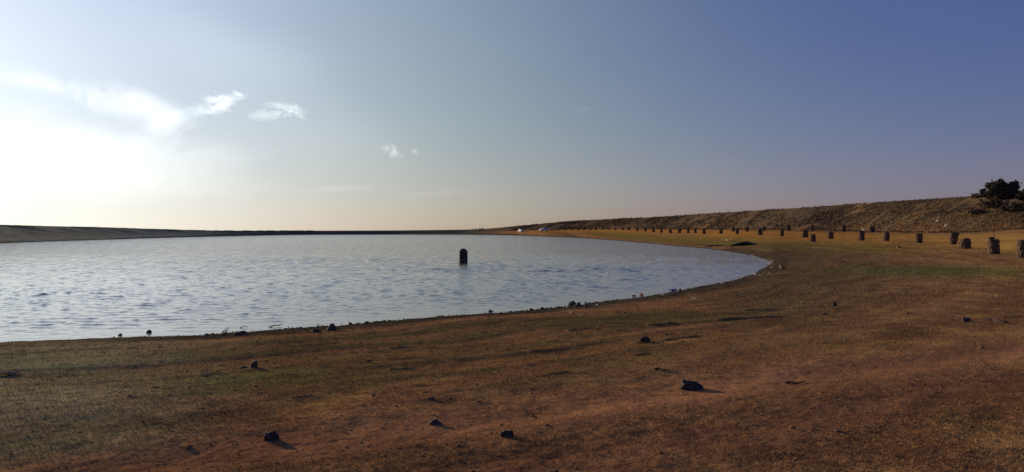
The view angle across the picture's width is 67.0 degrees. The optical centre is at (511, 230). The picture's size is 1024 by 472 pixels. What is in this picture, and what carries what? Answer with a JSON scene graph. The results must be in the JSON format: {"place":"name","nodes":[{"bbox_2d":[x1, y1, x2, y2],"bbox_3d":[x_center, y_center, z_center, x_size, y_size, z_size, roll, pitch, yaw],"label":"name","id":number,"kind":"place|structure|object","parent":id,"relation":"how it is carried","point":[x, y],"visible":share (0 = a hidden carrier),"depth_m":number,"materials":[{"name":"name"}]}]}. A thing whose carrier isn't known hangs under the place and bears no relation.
{"place":"outdoors","nodes":[
{"label":"outdoors","id":0,"kind":"place"},
{"bbox_2d":[0,234,771,341],"bbox_3d":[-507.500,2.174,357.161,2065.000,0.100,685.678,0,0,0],"label":"water","id":1,"kind":"structure","parent":0,"point":[85,289],"depth_m":35.54,"materials":[{"name":"liquid"}]},
{"bbox_2d":[459,249,467,262],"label":"marker pillar","id":2,"kind":"structure","parent":1,"relation":"in","point":[463,255],"depth_m":51.91,"materials":[{"name":"stone"}]},
{"bbox_2d":[0,196,1023,471],"bbox_3d":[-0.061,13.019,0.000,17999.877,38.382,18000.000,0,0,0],"label":"ground","id":3,"kind":"structure","parent":0,"point":[468,420],"depth_m":9.65,"materials":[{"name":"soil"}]},
{"bbox_2d":[0,371,18,374],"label":"plastic scrap","id":4,"kind":"object","parent":3,"relation":"on","point":[8,373],"visible":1,"depth_m":10.37,"materials":[{"name":"plastic"}]},
{"bbox_2d":[233,331,246,334],"bbox_3d":[-5.636,2.128,16.037,0.298,0.116,0.209,0,0,0],"label":"shore rock","id":5,"kind":"object","parent":3,"relation":"on","point":[239,333],"visible":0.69,"depth_m":15.99,"materials":[{"name":"grey stone"}]},
{"bbox_2d":[249,360,257,367],"bbox_3d":[-3.565,1.861,10.691,0.115,0.137,0.107,0,0,-34],"label":"rock","id":6,"kind":"object","parent":3,"relation":"on","point":[254,364],"visible":0.65,"depth_m":10.65,"materials":[{"name":"grey stone"}]},
{"bbox_2d":[264,430,278,440],"bbox_3d":[-2.080,1.784,6.692,0.130,0.112,0.104,0,0,0],"label":"dark clod","id":7,"kind":"object","parent":3,"relation":"on","point":[272,436],"visible":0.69,"depth_m":6.66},
{"bbox_2d":[311,329,320,332],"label":"shore rock","id":8,"kind":"object","parent":3,"relation":"on","point":[315,331],"visible":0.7,"depth_m":15.90,"materials":[{"name":"grey stone"}]},
{"bbox_2d":[326,323,336,330],"bbox_3d":[-3.833,2.064,16.358,0.251,0.201,0.201,0,0,0],"label":"shore rock","id":9,"kind":"object","parent":3,"relation":"on","point":[331,326],"visible":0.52,"depth_m":16.30,"materials":[{"name":"grey stone"}]},
{"bbox_2d":[19,254,770,341],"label":"shore clods","id":10,"kind":"object","parent":3,"relation":"on","point":[541,308],"visible":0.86,"depth_m":19.98,"materials":[{"name":"soil"}]},
{"bbox_2d":[429,418,441,424],"bbox_3d":[-0.714,1.795,7.247,0.129,0.069,0.103,0,0,0],"label":"dark clod","id":11,"kind":"object","parent":3,"relation":"on","point":[434,422],"visible":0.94,"depth_m":7.21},
{"bbox_2d":[500,430,513,437],"bbox_3d":[-0.046,1.753,6.641,0.123,0.078,0.086,0,0,0],"label":"dark clod","id":12,"kind":"object","parent":3,"relation":"on","point":[506,433],"visible":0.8,"depth_m":6.62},
{"bbox_2d":[0,195,1023,239],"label":"bank grass","id":13,"kind":"structure","parent":3,"relation":"on","point":[858,225],"depth_m":162.27,"materials":[{"name":"brown plant"}]},
{"bbox_2d":[5,271,1023,471],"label":"soil clods","id":14,"kind":"object","parent":3,"relation":"on","point":[187,447],"visible":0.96,"depth_m":8.32,"materials":[{"name":"soil"}]},
{"bbox_2d":[640,336,650,341],"bbox_3d":[2.227,1.828,12.945,0.153,0.123,0.147,0,0,41],"label":"rock","id":15,"kind":"object","parent":3,"relation":"on","point":[645,339],"visible":0.72,"depth_m":12.91,"materials":[{"name":"grey stone"}]},
{"bbox_2d":[654,367,675,372],"bbox_3d":[1.951,1.770,9.805,0.290,0.039,0.108,0,0,44],"label":"driftwood","id":16,"kind":"object","parent":3,"relation":"on","point":[663,369],"visible":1,"depth_m":9.85,"materials":[{"name":"brown wood"}]},
{"bbox_2d":[680,379,703,389],"bbox_3d":[2.057,1.761,8.776,0.303,0.151,0.156,0,0,0],"label":"dark clod","id":17,"kind":"object","parent":3,"relation":"on","point":[690,385],"visible":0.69,"depth_m":8.73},
{"bbox_2d":[729,241,756,246],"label":"dark heap","id":18,"kind":"object","parent":3,"relation":"on","point":[743,243],"visible":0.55,"depth_m":92.00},
{"bbox_2d":[757,228,762,234],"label":"tree guard","id":19,"kind":"object","parent":3,"relation":"on","point":[760,231],"visible":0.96,"depth_m":140.89,"materials":[{"name":"brick"}]},
{"bbox_2d":[502,197,1023,231],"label":"riprap","id":20,"kind":"object","parent":3,"relation":"on","point":[916,220],"visible":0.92,"depth_m":205.16,"materials":[{"name":"stone"}]},
{"bbox_2d":[786,225,790,230],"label":"tree guard","id":21,"kind":"object","parent":3,"relation":"on","point":[788,227],"visible":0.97,"depth_m":166.87,"materials":[{"name":"brick"}]},
{"bbox_2d":[784,381,811,383],"bbox_3d":[3.336,1.776,9.032,0.309,0.034,0.101,0,0,14],"label":"driftwood","id":22,"kind":"object","parent":3,"relation":"on","point":[787,382],"visible":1,"depth_m":9.02,"materials":[{"name":"brown wood"}]},
{"bbox_2d":[801,230,807,237],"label":"tree guard","id":23,"kind":"object","parent":3,"relation":"on","point":[804,234],"visible":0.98,"depth_m":120.65,"materials":[{"name":"brick"}]},
{"bbox_2d":[810,234,815,241],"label":"tree guard","id":24,"kind":"object","parent":3,"relation":"on","point":[812,237],"visible":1,"depth_m":97.15,"materials":[{"name":"stone"}]},
{"bbox_2d":[828,231,833,238],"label":"tree guard","id":25,"kind":"object","parent":3,"relation":"on","point":[830,234],"visible":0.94,"depth_m":110.83,"materials":[{"name":"stone"}]},
{"bbox_2d":[642,224,1023,308],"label":"golden grass","id":26,"kind":"structure","parent":3,"relation":"on","point":[718,304],"depth_m":31.09,"materials":[{"name":"brown plant"}]},
{"bbox_2d":[841,225,845,231],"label":"tree guard","id":27,"kind":"object","parent":3,"relation":"on","point":[843,228],"visible":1,"depth_m":151.78,"materials":[{"name":"stone"}]},
{"bbox_2d":[858,231,864,240],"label":"tree guard","id":28,"kind":"object","parent":3,"relation":"on","point":[861,236],"visible":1,"depth_m":98.52,"materials":[{"name":"stone"}]},
{"bbox_2d":[869,226,874,231],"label":"tree guard","id":29,"kind":"object","parent":3,"relation":"on","point":[871,228],"visible":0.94,"depth_m":143.02,"materials":[{"name":"stone"}]},
{"bbox_2d":[883,231,889,240],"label":"tree guard","id":30,"kind":"object","parent":3,"relation":"on","point":[886,236],"visible":0.97,"depth_m":95.40,"materials":[{"name":"stone"}]},
{"bbox_2d":[915,228,922,242],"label":"tree guard","id":31,"kind":"object","parent":3,"relation":"on","point":[919,237],"visible":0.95,"depth_m":90.39,"materials":[{"name":"stone"}]},
{"bbox_2d":[949,232,958,244],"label":"tree guard","id":32,"kind":"object","parent":3,"relation":"on","point":[953,237],"visible":0.98,"depth_m":83.60,"materials":[{"name":"stone"}]},
{"bbox_2d":[959,238,971,248],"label":"tree guard","id":33,"kind":"object","parent":3,"relation":"on","point":[964,243],"visible":0.97,"depth_m":67.70,"materials":[{"name":"stone"}]},
{"bbox_2d":[961,317,970,321],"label":"rock","id":34,"kind":"object","parent":3,"relation":"on","point":[965,319],"visible":0.65,"depth_m":15.25,"materials":[{"name":"grey stone"}]},
{"bbox_2d":[970,193,983,198],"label":"scrub bush","id":35,"kind":"object","parent":3,"relation":"on","point":[976,195],"visible":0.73,"depth_m":134.70,"materials":[{"name":"green plant"}]},
{"bbox_2d":[969,208,985,214],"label":"scrub bush","id":36,"kind":"object","parent":3,"relation":"on","point":[975,211],"visible":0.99,"depth_m":124.46,"materials":[{"name":"green plant"}]},
{"bbox_2d":[987,229,999,253],"bbox_3d":[34.718,0.615,55.751,0.798,2.282,0.803,-2,2,7],"label":"tree guard","id":37,"kind":"object","parent":3,"relation":"on","point":[993,245],"visible":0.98,"depth_m":55.51,"materials":[{"name":"stone"}]},
{"bbox_2d":[979,197,1009,208],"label":"scrub bush","id":38,"kind":"object","parent":3,"relation":"on","point":[994,203],"visible":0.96,"depth_m":123.83,"materials":[{"name":"green plant"}]},
{"bbox_2d":[987,317,1004,322],"bbox_3d":[9.503,1.769,15.146,0.089,0.068,0.774,0,0,10],"label":"driftwood","id":39,"kind":"object","parent":3,"relation":"on","point":[994,319],"visible":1,"depth_m":15.26,"materials":[{"name":"brown wood"}]},
{"bbox_2d":[978,178,1021,199],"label":"thorn tree","id":40,"kind":"object","parent":3,"relation":"on","point":[999,188],"visible":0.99,"depth_m":126.67,"materials":[{"name":"green plant"}]},
{"bbox_2d":[999,201,1023,212],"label":"scrub bush","id":41,"kind":"object","parent":3,"relation":"on","point":[1012,206],"visible":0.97,"depth_m":117.22,"materials":[{"name":"green plant"}]},
{"bbox_2d":[1015,188,1023,201],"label":"crest bush","id":42,"kind":"object","parent":3,"relation":"on","point":[1020,196],"visible":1,"depth_m":121.75,"materials":[{"name":"green plant"}]},
{"bbox_2d":[1016,240,1023,257],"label":"tree guard","id":43,"kind":"object","parent":3,"relation":"on","point":[1020,249],"visible":0.98,"depth_m":48.21,"materials":[{"name":"stone"}]},
{"bbox_2d":[0,0,1023,230],"label":"sky","id":44,"kind":"structure","parent":0,"point":[236,115],"materials":[{"name":"blue"}]}
]}

